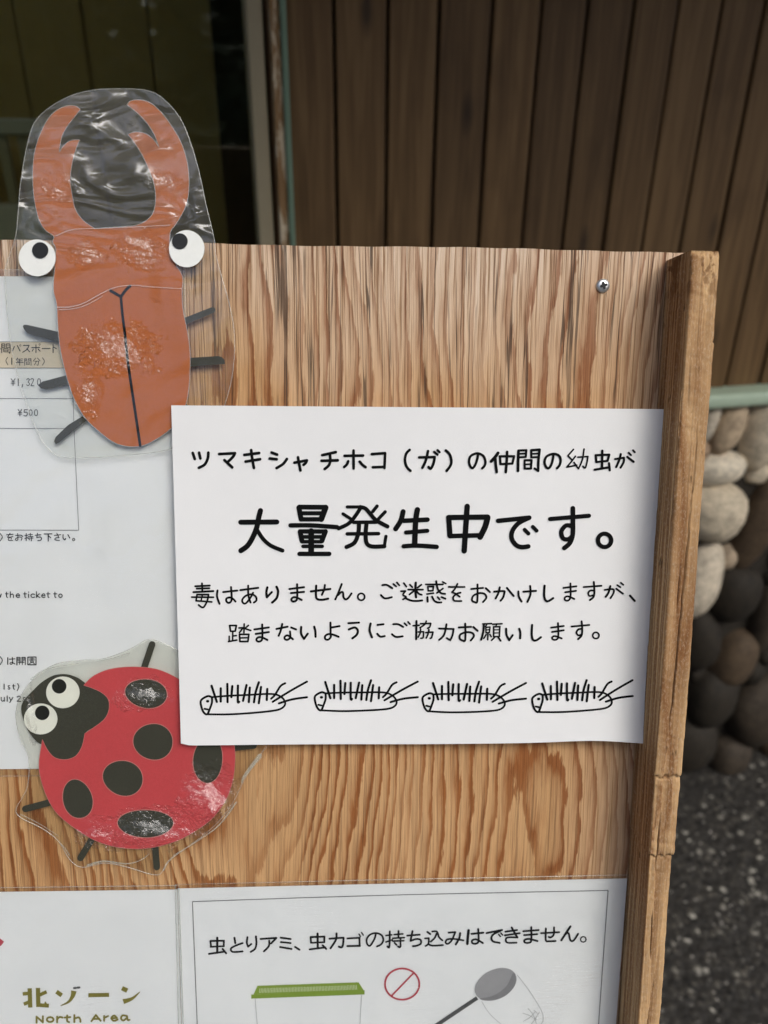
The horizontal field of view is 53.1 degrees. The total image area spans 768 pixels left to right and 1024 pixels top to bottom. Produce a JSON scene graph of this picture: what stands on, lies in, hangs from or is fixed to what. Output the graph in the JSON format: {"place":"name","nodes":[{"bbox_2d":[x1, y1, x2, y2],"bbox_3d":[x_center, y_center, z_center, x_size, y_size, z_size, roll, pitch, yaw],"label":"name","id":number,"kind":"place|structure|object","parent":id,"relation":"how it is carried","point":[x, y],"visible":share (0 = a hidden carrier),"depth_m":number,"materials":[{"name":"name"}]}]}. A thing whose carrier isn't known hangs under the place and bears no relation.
{"place":"outdoors","nodes":[
{"label":"outdoors","id":0,"kind":"place"},
{"bbox_2d":[659,751,767,1023],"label":"ground","id":1,"kind":"structure","parent":0,"point":[715,970],"depth_m":1.88,"materials":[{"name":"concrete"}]},
{"bbox_2d":[0,118,47,239],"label":"slatted bench","id":2,"kind":"object","parent":1,"relation":"on","point":[19,220],"visible":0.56,"depth_m":1.49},
{"bbox_2d":[0,240,718,1023],"bbox_3d":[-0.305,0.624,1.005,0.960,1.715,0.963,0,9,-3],"label":"notice board","id":3,"kind":"object","parent":1,"relation":"on","point":[358,326],"visible":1,"depth_m":0.47,"materials":[{"name":"brown wood"}]},
{"bbox_2d":[0,276,178,768],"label":"price sheet","id":4,"kind":"object","parent":3,"relation":"attached to","point":[87,557],"visible":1,"depth_m":0.47,"materials":[{"name":"paper"}]},
{"bbox_2d":[0,889,180,1023],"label":"paper sign","id":5,"kind":"object","parent":3,"relation":"attached to","point":[93,957],"visible":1,"depth_m":0.51,"materials":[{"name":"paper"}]},
{"bbox_2d":[19,99,224,446],"bbox_3d":[-0.151,-0.133,0.440,0.130,0.205,0.004,0,8,-3],"label":"beetle cutout","id":6,"kind":"object","parent":3,"relation":"attached to","point":[121,336],"visible":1,"depth_m":0.44,"materials":[{"name":"orange paper"}]},
{"bbox_2d":[20,641,261,870],"bbox_3d":[-0.153,0.156,0.485,0.158,0.158,0.006,0,7,-3],"label":"ladybird cutout","id":7,"kind":"object","parent":3,"relation":"attached to","point":[128,770],"visible":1,"depth_m":0.48,"materials":[{"name":"red paper"}]},
{"bbox_2d":[178,878,626,1023],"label":"ban notice","id":8,"kind":"object","parent":3,"relation":"attached to","point":[523,952],"visible":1,"depth_m":0.52,"materials":[{"name":"paper"}]},
{"bbox_2d":[171,405,663,744],"bbox_3d":[0.022,0.043,0.471,0.296,0.212,0.007,0,9,-3],"label":"paper notice","id":9,"kind":"object","parent":3,"relation":"attached to","point":[400,575],"visible":1,"depth_m":0.47,"materials":[{"name":"white paper"}]},
{"bbox_2d":[0,0,767,408],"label":"timber building","id":10,"kind":"structure","parent":1,"relation":"on","point":[594,124],"depth_m":1.43,"materials":[{"name":"brown wood"}]},
{"bbox_2d":[241,0,289,244],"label":"window frame","id":11,"kind":"structure","parent":10,"relation":"in","point":[254,33],"depth_m":1.29,"materials":[{"name":"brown metal"}]},
{"bbox_2d":[682,405,767,774],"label":"cobble wall","id":12,"kind":"structure","parent":1,"relation":"on","point":[726,728],"depth_m":1.97,"materials":[{"name":"grey stone"}]}
]}

